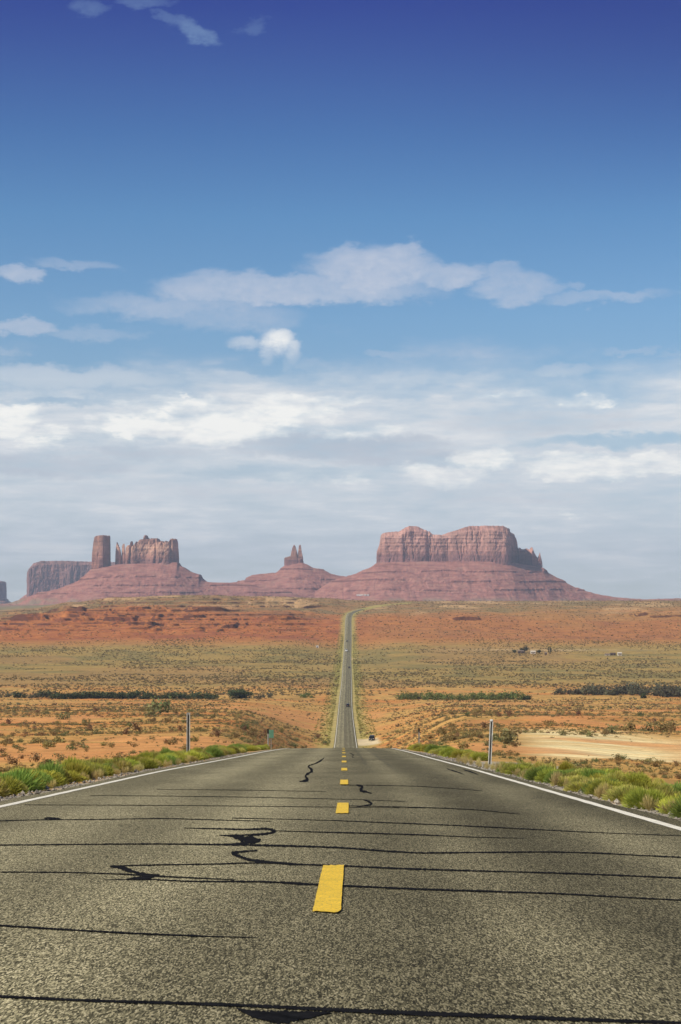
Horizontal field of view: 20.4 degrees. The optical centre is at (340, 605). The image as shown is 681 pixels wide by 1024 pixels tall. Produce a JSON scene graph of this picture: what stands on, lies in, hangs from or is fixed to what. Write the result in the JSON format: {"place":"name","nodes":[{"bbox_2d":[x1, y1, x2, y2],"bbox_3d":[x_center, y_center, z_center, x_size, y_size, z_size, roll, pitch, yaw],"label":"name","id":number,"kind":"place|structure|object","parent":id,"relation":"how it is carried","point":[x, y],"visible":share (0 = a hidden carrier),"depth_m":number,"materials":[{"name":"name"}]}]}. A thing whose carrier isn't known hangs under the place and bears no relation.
{"place":"outdoors","nodes":[
{"label":"outdoors","id":0,"kind":"place"},
{"bbox_2d":[0,609,680,1023],"bbox_3d":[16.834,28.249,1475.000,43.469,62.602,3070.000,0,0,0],"label":"road","id":1,"kind":"structure","parent":0,"point":[344,881],"depth_m":10.72,"materials":[{"name":"grey asphalt"}]},
{"bbox_2d":[0,595,680,818],"bbox_3d":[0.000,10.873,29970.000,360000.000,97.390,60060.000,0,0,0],"label":"ground","id":2,"kind":"structure","parent":0,"point":[600,746],"depth_m":1853.20,"materials":[{"name":"soil"}]},
{"bbox_2d":[0,581,10,603],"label":"edge butte","id":3,"kind":"object","parent":2,"relation":"on","point":[3,595],"visible":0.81,"depth_m":10942.47,"materials":[{"name":"purple stone"}]},
{"bbox_2d":[0,779,11,796],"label":"roadside bush","id":4,"kind":"object","parent":2,"relation":"on","point":[4,791],"visible":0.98,"depth_m":29.32,"materials":[{"name":"green plant"}]},
{"bbox_2d":[4,754,20,764],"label":"desert shrub","id":5,"kind":"object","parent":2,"relation":"on","point":[12,759],"visible":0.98,"depth_m":103.43,"materials":[{"name":"brown plant"}]},
{"bbox_2d":[0,774,29,794],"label":"roadside bush","id":6,"kind":"object","parent":2,"relation":"on","point":[16,788],"visible":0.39,"depth_m":30.41,"materials":[{"name":"green plant"}]},
{"bbox_2d":[7,691,27,697],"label":"wash shrub","id":7,"kind":"object","parent":2,"relation":"on","point":[18,695],"visible":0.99,"depth_m":1173.89,"materials":[{"name":"green plant"}]},
{"bbox_2d":[0,766,45,791],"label":"roadside bush","id":8,"kind":"object","parent":2,"relation":"on","point":[29,781],"visible":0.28,"depth_m":31.66,"materials":[{"name":"green plant"}]},
{"bbox_2d":[15,768,46,789],"bbox_3d":[-5.499,3.029,32.738,0.887,0.448,0.716,0,0,28],"label":"roadside bush","id":9,"kind":"object","parent":2,"relation":"on","point":[35,775],"visible":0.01,"depth_m":32.67,"materials":[{"name":"green plant"}]},
{"bbox_2d":[28,752,41,761],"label":"desert shrub","id":10,"kind":"object","parent":2,"relation":"on","point":[36,756],"visible":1,"depth_m":112.14,"materials":[{"name":"brown plant"}]},
{"bbox_2d":[28,768,56,787],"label":"roadside bush","id":11,"kind":"object","parent":2,"relation":"on","point":[46,778],"visible":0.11,"depth_m":33.83,"materials":[{"name":"green plant"}]},
{"bbox_2d":[37,690,60,697],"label":"wash shrub","id":12,"kind":"object","parent":2,"relation":"on","point":[47,693],"visible":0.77,"depth_m":1163.07,"materials":[{"name":"green plant"}]},
{"bbox_2d":[42,741,56,747],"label":"desert shrub","id":13,"kind":"object","parent":2,"relation":"on","point":[46,744],"visible":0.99,"depth_m":186.86,"materials":[{"name":"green plant"}]},
{"bbox_2d":[33,759,65,780],"bbox_3d":[-5.628,3.217,36.317,0.751,0.549,0.731,0,0,-9],"label":"roadside bush","id":14,"kind":"object","parent":2,"relation":"on","point":[49,766],"visible":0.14,"depth_m":36.34,"materials":[{"name":"green plant"}]},
{"bbox_2d":[36,769,68,785],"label":"roadside bush","id":15,"kind":"object","parent":2,"relation":"on","point":[58,778],"visible":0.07,"depth_m":35.13,"materials":[{"name":"green plant"}]},
{"bbox_2d":[56,764,72,782],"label":"roadside bush","id":16,"kind":"object","parent":2,"relation":"on","point":[67,774],"visible":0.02,"depth_m":37.18,"materials":[{"name":"green plant"}]},
{"bbox_2d":[55,712,74,719],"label":"desert shrub","id":17,"kind":"object","parent":2,"relation":"on","point":[62,716],"visible":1,"depth_m":516.04,"materials":[{"name":"green plant"}]},
{"bbox_2d":[20,561,114,598],"bbox_3d":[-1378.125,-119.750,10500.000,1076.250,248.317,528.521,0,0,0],"label":"mesa","id":18,"kind":"structure","parent":2,"relation":"on","point":[43,576],"depth_m":10272.34,"materials":[{"name":"stone"}]},
{"bbox_2d":[59,755,87,765],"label":"roadside bush","id":19,"kind":"object","parent":2,"relation":"on","point":[69,760],"visible":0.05,"depth_m":46.06,"materials":[{"name":"green plant"}]},
{"bbox_2d":[62,761,92,779],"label":"roadside bush","id":20,"kind":"object","parent":2,"relation":"on","point":[77,767],"visible":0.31,"depth_m":39.67,"materials":[{"name":"green plant"}]},
{"bbox_2d":[65,769,89,781],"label":"roadside bush","id":21,"kind":"object","parent":2,"relation":"on","point":[77,777],"visible":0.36,"depth_m":38.34,"materials":[{"name":"green plant"}]},
{"bbox_2d":[72,691,93,698],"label":"wash shrub","id":22,"kind":"object","parent":2,"relation":"on","point":[81,696],"visible":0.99,"depth_m":1154.25,"materials":[{"name":"green plant"}]},
{"bbox_2d":[79,759,108,777],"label":"roadside bush","id":23,"kind":"object","parent":2,"relation":"on","point":[94,767],"visible":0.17,"depth_m":41.96,"materials":[{"name":"green plant"}]},
{"bbox_2d":[89,756,105,764],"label":"roadside bush","id":24,"kind":"object","parent":2,"relation":"on","point":[96,761],"visible":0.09,"depth_m":49.74,"materials":[{"name":"green plant"}]},
{"bbox_2d":[92,762,115,775],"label":"roadside bush","id":25,"kind":"object","parent":2,"relation":"on","point":[108,769],"visible":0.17,"depth_m":43.39,"materials":[{"name":"green plant"}]},
{"bbox_2d":[105,691,125,698],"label":"wash shrub","id":26,"kind":"object","parent":2,"relation":"on","point":[111,696],"visible":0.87,"depth_m":1151.55,"materials":[{"name":"green plant"}]},
{"bbox_2d":[101,760,134,772],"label":"roadside bush","id":27,"kind":"object","parent":2,"relation":"on","point":[124,764],"visible":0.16,"depth_m":46.85,"materials":[{"name":"green plant"}]},
{"bbox_2d":[105,756,130,764],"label":"roadside bush","id":28,"kind":"object","parent":2,"relation":"on","point":[115,761],"visible":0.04,"depth_m":48.11,"materials":[{"name":"green plant"}]},
{"bbox_2d":[104,757,144,769],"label":"roadside bush","id":29,"kind":"object","parent":2,"relation":"on","point":[132,762],"visible":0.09,"depth_m":49.35,"materials":[{"name":"green plant"}]},
{"bbox_2d":[120,692,135,698],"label":"wash shrub","id":30,"kind":"object","parent":2,"relation":"on","point":[131,695],"visible":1,"depth_m":1145.28,"materials":[{"name":"green plant"}]},
{"bbox_2d":[126,689,147,698],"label":"wash shrub","id":31,"kind":"object","parent":2,"relation":"on","point":[138,693],"visible":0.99,"depth_m":1148.47,"materials":[{"name":"green plant"}]},
{"bbox_2d":[129,721,145,731],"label":"desert shrub","id":32,"kind":"object","parent":2,"relation":"on","point":[136,727],"visible":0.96,"depth_m":335.06,"materials":[{"name":"green plant"}]},
{"bbox_2d":[135,750,154,757],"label":"roadside bush","id":33,"kind":"object","parent":2,"relation":"on","point":[146,753],"visible":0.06,"depth_m":61.43,"materials":[{"name":"green plant"}]},
{"bbox_2d":[139,757,159,768],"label":"roadside bush","id":34,"kind":"object","parent":2,"relation":"on","point":[151,764],"visible":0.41,"depth_m":51.50,"materials":[{"name":"green plant"}]},
{"bbox_2d":[144,705,158,715],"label":"desert shrub","id":35,"kind":"object","parent":2,"relation":"on","point":[147,709],"visible":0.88,"depth_m":549.42,"materials":[{"name":"green plant"}]},
{"bbox_2d":[0,535,305,604],"bbox_3d":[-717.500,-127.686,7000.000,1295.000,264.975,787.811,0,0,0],"label":"castle butte","id":36,"kind":"object","parent":2,"relation":"on","point":[145,566],"visible":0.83,"depth_m":6890.32,"materials":[{"name":"stone"}]},
{"bbox_2d":[92,535,110,568],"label":"rock tower","id":37,"kind":"structure","parent":36,"relation":"on","point":[101,553],"depth_m":6960.12,"materials":[{"name":"stone"}]},
{"bbox_2d":[146,696,171,713],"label":"desert shrub","id":38,"kind":"object","parent":2,"relation":"on","point":[165,705],"visible":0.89,"depth_m":622.88,"materials":[{"name":"green plant"}]},
{"bbox_2d":[155,753,171,765],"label":"roadside bush","id":39,"kind":"object","parent":2,"relation":"on","point":[161,757],"visible":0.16,"depth_m":56.53,"materials":[{"name":"green plant"}]},
{"bbox_2d":[158,747,176,753],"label":"roadside bush","id":40,"kind":"object","parent":2,"relation":"on","point":[165,750],"visible":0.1,"depth_m":67.46,"materials":[{"name":"green plant"}]},
{"bbox_2d":[164,737,181,744],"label":"desert shrub","id":41,"kind":"object","parent":2,"relation":"on","point":[174,740],"visible":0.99,"depth_m":186.33,"materials":[{"name":"brown plant"}]},
{"bbox_2d":[168,692,187,698],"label":"wash shrub","id":42,"kind":"object","parent":2,"relation":"on","point":[175,695],"visible":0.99,"depth_m":1151.18,"materials":[{"name":"green plant"}]},
{"bbox_2d":[186,713,189,752],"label":"marker post","id":43,"kind":"object","parent":2,"relation":"on","point":[188,734],"visible":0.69,"depth_m":68.01,"materials":[{"name":"metal"}]},
{"bbox_2d":[186,749,204,760],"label":"roadside bush","id":44,"kind":"object","parent":2,"relation":"on","point":[195,753],"visible":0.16,"depth_m":66.24,"materials":[{"name":"green plant"}]},
{"bbox_2d":[204,745,224,757],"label":"roadside bush","id":45,"kind":"object","parent":2,"relation":"on","point":[215,751],"visible":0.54,"depth_m":74.03,"materials":[{"name":"green plant"}]},
{"bbox_2d":[223,688,248,697],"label":"wash shrub","id":46,"kind":"object","parent":2,"relation":"on","point":[230,694],"visible":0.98,"depth_m":1159.40,"materials":[{"name":"green plant"}]},
{"bbox_2d":[244,730,263,737],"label":"desert shrub","id":47,"kind":"object","parent":2,"relation":"on","point":[253,733],"visible":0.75,"depth_m":367.10,"materials":[{"name":"green plant"}]},
{"bbox_2d":[232,545,345,597],"bbox_3d":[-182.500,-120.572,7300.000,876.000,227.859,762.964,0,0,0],"label":"spire butte","id":48,"kind":"object","parent":2,"relation":"on","point":[294,574],"visible":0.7,"depth_m":7209.86,"materials":[{"name":"stone"}]},
{"bbox_2d":[0,594,680,746],"bbox_3d":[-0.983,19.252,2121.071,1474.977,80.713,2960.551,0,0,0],"label":"scrub","id":49,"kind":"object","parent":2,"relation":"on","point":[225,700],"visible":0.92,"depth_m":1524.14,"materials":[{"name":"green plant"}]},
{"bbox_2d":[0,709,680,781],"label":"desert scrub","id":50,"kind":"object","parent":2,"relation":"on","point":[252,723],"visible":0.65,"depth_m":390.62,"materials":[{"name":"green plant"}]},
{"bbox_2d":[0,752,680,820],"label":"gravel","id":51,"kind":"structure","parent":2,"relation":"on","point":[47,788],"depth_m":36.73,"materials":[{"name":"grey gravel"}]},
{"bbox_2d":[424,744,444,752],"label":"roadside bush","id":52,"kind":"object","parent":2,"relation":"on","point":[433,746],"visible":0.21,"depth_m":92.43,"materials":[{"name":"green plant"}]},
{"bbox_2d":[428,691,442,699],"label":"wash shrub","id":53,"kind":"object","parent":2,"relation":"on","point":[436,696],"visible":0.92,"depth_m":1136.55,"materials":[{"name":"green plant"}]},
{"bbox_2d":[437,746,455,755],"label":"roadside bush","id":54,"kind":"object","parent":2,"relation":"on","point":[444,751],"visible":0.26,"depth_m":77.74,"materials":[{"name":"green plant"}]},
{"bbox_2d":[440,692,454,699],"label":"wash shrub","id":55,"kind":"object","parent":2,"relation":"on","point":[445,696],"visible":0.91,"depth_m":1116.39,"materials":[{"name":"green plant"}]},
{"bbox_2d":[449,749,467,758],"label":"roadside bush","id":56,"kind":"object","parent":2,"relation":"on","point":[459,753],"visible":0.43,"depth_m":72.17,"materials":[{"name":"green plant"}]},
{"bbox_2d":[456,740,470,748],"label":"desert shrub","id":57,"kind":"object","parent":2,"relation":"on","point":[463,744],"visible":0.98,"depth_m":159.79,"materials":[{"name":"brown plant"}]},
{"bbox_2d":[469,751,487,760],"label":"roadside bush","id":58,"kind":"object","parent":2,"relation":"on","point":[474,756],"visible":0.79,"depth_m":67.88,"materials":[{"name":"green plant"}]},
{"bbox_2d":[488,719,492,763],"bbox_3d":[4.759,4.503,59.998,0.110,1.782,0.072,3,1,24],"label":"marker post","id":59,"kind":"object","parent":2,"relation":"on","point":[490,742],"visible":0.88,"depth_m":60.00,"materials":[{"name":"metal"}]},
{"bbox_2d":[486,690,503,699],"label":"wash shrub","id":60,"kind":"object","parent":2,"relation":"on","point":[490,694],"visible":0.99,"depth_m":1123.58,"materials":[{"name":"green plant"}]},
{"bbox_2d":[309,525,680,600],"bbox_3d":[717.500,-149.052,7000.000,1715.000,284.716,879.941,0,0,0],"label":"mesa","id":61,"kind":"structure","parent":2,"relation":"on","point":[482,563],"depth_m":6836.31,"materials":[{"name":"stone"}]},
{"bbox_2d":[500,761,513,773],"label":"roadside bush","id":62,"kind":"object","parent":2,"relation":"on","point":[502,770],"visible":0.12,"depth_m":44.91,"materials":[{"name":"green plant"}]},
{"bbox_2d":[498,728,518,743],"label":"desert shrub","id":63,"kind":"object","parent":2,"relation":"on","point":[507,740],"visible":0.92,"depth_m":199.82,"materials":[{"name":"green plant"}]},
{"bbox_2d":[504,764,531,775],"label":"roadside bush","id":64,"kind":"object","parent":2,"relation":"on","point":[513,768],"visible":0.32,"depth_m":43.28,"materials":[{"name":"green plant"}]},
{"bbox_2d":[512,691,526,699],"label":"wash shrub","id":65,"kind":"object","parent":2,"relation":"on","point":[517,695],"visible":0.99,"depth_m":1141.12,"materials":[{"name":"green plant"}]},
{"bbox_2d":[515,759,532,767],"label":"roadside bush","id":66,"kind":"object","parent":2,"relation":"on","point":[529,764],"visible":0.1,"depth_m":44.04,"materials":[{"name":"green plant"}]},
{"bbox_2d":[522,764,556,779],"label":"roadside bush","id":67,"kind":"object","parent":2,"relation":"on","point":[530,774],"visible":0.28,"depth_m":38.66,"materials":[{"name":"green plant"}]},
{"bbox_2d":[534,767,561,782],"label":"roadside bush","id":68,"kind":"object","parent":2,"relation":"on","point":[541,777],"visible":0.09,"depth_m":36.99,"materials":[{"name":"green plant"}]},
{"bbox_2d":[541,769,568,783],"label":"roadside bush","id":69,"kind":"object","parent":2,"relation":"on","point":[548,777],"visible":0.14,"depth_m":36.25,"materials":[{"name":"green plant"}]},
{"bbox_2d":[551,771,558,785],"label":"dry tuft","id":70,"kind":"object","parent":2,"relation":"on","point":[555,779],"visible":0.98,"depth_m":34.32,"materials":[{"name":"beige plant"}]},
{"bbox_2d":[558,760,572,769],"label":"roadside bush","id":71,"kind":"object","parent":2,"relation":"on","point":[563,766],"visible":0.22,"depth_m":46.00,"materials":[{"name":"green plant"}]},
{"bbox_2d":[550,775,581,786],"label":"roadside bush","id":72,"kind":"object","parent":2,"relation":"on","point":[560,782],"visible":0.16,"depth_m":34.59,"materials":[{"name":"green plant"}]},
{"bbox_2d":[567,775,591,785],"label":"roadside bush","id":73,"kind":"object","parent":2,"relation":"on","point":[577,778],"visible":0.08,"depth_m":33.56,"materials":[{"name":"green plant"}]},
{"bbox_2d":[563,777,604,791],"bbox_3d":[4.088,2.986,31.361,0.841,0.288,0.630,0,0,-7],"label":"roadside bush","id":74,"kind":"object","parent":2,"relation":"on","point":[575,787],"visible":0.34,"depth_m":31.33,"materials":[{"name":"green plant"}]},
{"bbox_2d":[576,682,599,694],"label":"wash shrub","id":75,"kind":"object","parent":2,"relation":"on","point":[584,690],"visible":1,"depth_m":1224.31,"materials":[{"name":"green plant"}]},
{"bbox_2d":[579,767,606,777],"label":"roadside bush","id":76,"kind":"object","parent":2,"relation":"on","point":[589,772],"visible":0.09,"depth_m":36.26,"materials":[{"name":"green plant"}]},
{"bbox_2d":[594,782,603,798],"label":"dry tuft","id":77,"kind":"object","parent":2,"relation":"on","point":[598,791],"visible":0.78,"depth_m":28.10,"materials":[{"name":"beige plant"}]},
{"bbox_2d":[580,777,621,793],"bbox_3d":[4.217,2.917,30.410,0.770,0.319,0.781,0,0,29],"label":"roadside bush","id":78,"kind":"object","parent":2,"relation":"on","point":[583,788],"visible":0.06,"depth_m":30.41,"materials":[{"name":"green plant"}]},
{"bbox_2d":[594,781,614,796],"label":"roadside bush","id":79,"kind":"object","parent":2,"relation":"on","point":[609,786],"visible":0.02,"depth_m":28.93,"materials":[{"name":"green plant"}]},
{"bbox_2d":[583,777,629,794],"bbox_3d":[4.239,2.854,29.745,0.842,0.339,0.688,0,0,-28],"label":"roadside bush","id":80,"kind":"object","parent":2,"relation":"on","point":[591,787],"visible":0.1,"depth_m":29.69,"materials":[{"name":"green plant"}]},
{"bbox_2d":[603,724,618,733],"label":"desert shrub","id":81,"kind":"object","parent":2,"relation":"on","point":[612,729],"visible":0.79,"depth_m":335.27,"materials":[{"name":"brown plant"}]},
{"bbox_2d":[598,772,628,782],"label":"roadside bush","id":82,"kind":"object","parent":2,"relation":"on","point":[614,775],"visible":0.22,"depth_m":34.92,"materials":[{"name":"green plant"}]},
{"bbox_2d":[604,685,625,694],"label":"wash shrub","id":83,"kind":"object","parent":2,"relation":"on","point":[618,691],"visible":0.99,"depth_m":1221.76,"materials":[{"name":"green plant"}]},
{"bbox_2d":[600,784,642,801],"bbox_3d":[4.106,2.702,27.145,0.748,0.283,0.907,0,0,4],"label":"roadside bush","id":84,"kind":"object","parent":2,"relation":"on","point":[616,793],"visible":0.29,"depth_m":27.12,"materials":[{"name":"green plant"}]},
{"bbox_2d":[616,722,635,730],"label":"desert shrub","id":85,"kind":"object","parent":2,"relation":"on","point":[630,725],"visible":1,"depth_m":347.79,"materials":[{"name":"brown plant"}]},
{"bbox_2d":[617,680,641,693],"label":"wash shrub","id":86,"kind":"object","parent":2,"relation":"on","point":[631,685],"visible":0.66,"depth_m":1250.62,"materials":[{"name":"green plant"}]},
{"bbox_2d":[627,688,640,695],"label":"wash shrub","id":87,"kind":"object","parent":2,"relation":"on","point":[633,692],"visible":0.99,"depth_m":1212.30,"materials":[{"name":"green plant"}]},
{"bbox_2d":[620,771,652,783],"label":"roadside bush","id":88,"kind":"object","parent":2,"relation":"on","point":[638,777],"visible":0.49,"depth_m":36.83,"materials":[{"name":"green plant"}]},
{"bbox_2d":[620,786,657,803],"bbox_3d":[4.202,2.632,26.134,0.722,0.298,0.590,0,0,-34],"label":"roadside bush","id":89,"kind":"object","parent":2,"relation":"on","point":[623,794],"visible":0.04,"depth_m":26.11,"materials":[{"name":"green plant"}]},
{"bbox_2d":[619,786,667,809],"bbox_3d":[3.948,2.505,24.489,0.680,0.333,0.836,0,0,-6],"label":"roadside bush","id":90,"kind":"object","parent":2,"relation":"on","point":[635,798],"visible":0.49,"depth_m":24.40,"materials":[{"name":"green plant"}]},
{"bbox_2d":[624,780,663,789],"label":"roadside bush","id":91,"kind":"object","parent":2,"relation":"on","point":[646,785],"visible":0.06,"depth_m":29.52,"materials":[{"name":"green plant"}]},
{"bbox_2d":[640,794,658,810],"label":"dry tuft","id":92,"kind":"object","parent":2,"relation":"on","point":[649,803],"visible":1,"depth_m":23.84,"materials":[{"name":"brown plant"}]},
{"bbox_2d":[640,722,660,730],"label":"desert shrub","id":93,"kind":"object","parent":2,"relation":"on","point":[649,728],"visible":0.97,"depth_m":371.76,"materials":[{"name":"green plant"}]},
{"bbox_2d":[650,681,670,695],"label":"wash shrub","id":94,"kind":"object","parent":2,"relation":"on","point":[657,686],"visible":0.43,"depth_m":1212.42,"materials":[{"name":"green plant"}]},
{"bbox_2d":[653,783,674,789],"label":"roadside bush","id":95,"kind":"object","parent":2,"relation":"on","point":[662,787],"visible":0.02,"depth_m":27.35,"materials":[{"name":"green plant"}]},
{"bbox_2d":[651,719,678,731],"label":"desert shrub","id":96,"kind":"object","parent":2,"relation":"on","point":[662,727],"visible":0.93,"depth_m":375.15,"materials":[{"name":"green plant"}]},
{"bbox_2d":[654,683,678,697],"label":"wash shrub","id":97,"kind":"object","parent":2,"relation":"on","point":[662,692],"visible":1,"depth_m":1177.03,"materials":[{"name":"green plant"}]},
{"bbox_2d":[653,792,680,810],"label":"roadside bush","id":98,"kind":"object","parent":2,"relation":"on","point":[662,800],"visible":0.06,"depth_m":23.73,"materials":[{"name":"green plant"}]},
{"bbox_2d":[656,788,678,798],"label":"roadside bush","id":99,"kind":"object","parent":2,"relation":"on","point":[670,792],"visible":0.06,"depth_m":25.01,"materials":[{"name":"green plant"}]},
{"bbox_2d":[658,797,679,813],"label":"roadside bush","id":100,"kind":"object","parent":2,"relation":"on","point":[666,809],"visible":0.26,"depth_m":23.02,"materials":[{"name":"green plant"}]},
{"bbox_2d":[661,800,676,812],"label":"dry tuft","id":101,"kind":"object","parent":2,"relation":"on","point":[669,806],"visible":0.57,"depth_m":22.91,"materials":[{"name":"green plant"}]},
{"bbox_2d":[666,721,678,731],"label":"desert shrub","id":102,"kind":"object","parent":2,"relation":"on","point":[672,726],"visible":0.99,"depth_m":372.26,"materials":[{"name":"green plant"}]},
{"bbox_2d":[667,794,680,817],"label":"roadside bush","id":103,"kind":"object","parent":2,"relation":"on","point":[677,813],"visible":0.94,"depth_m":21.79,"materials":[{"name":"green plant"}]},
{"bbox_2d":[667,780,680,792],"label":"roadside bush","id":104,"kind":"object","parent":2,"relation":"on","point":[677,787],"visible":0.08,"depth_m":26.55,"materials":[{"name":"green plant"}]},
{"bbox_2d":[0,0,680,601],"label":"sky","id":105,"kind":"structure","parent":0,"point":[328,278],"materials":[{"name":"blue"}]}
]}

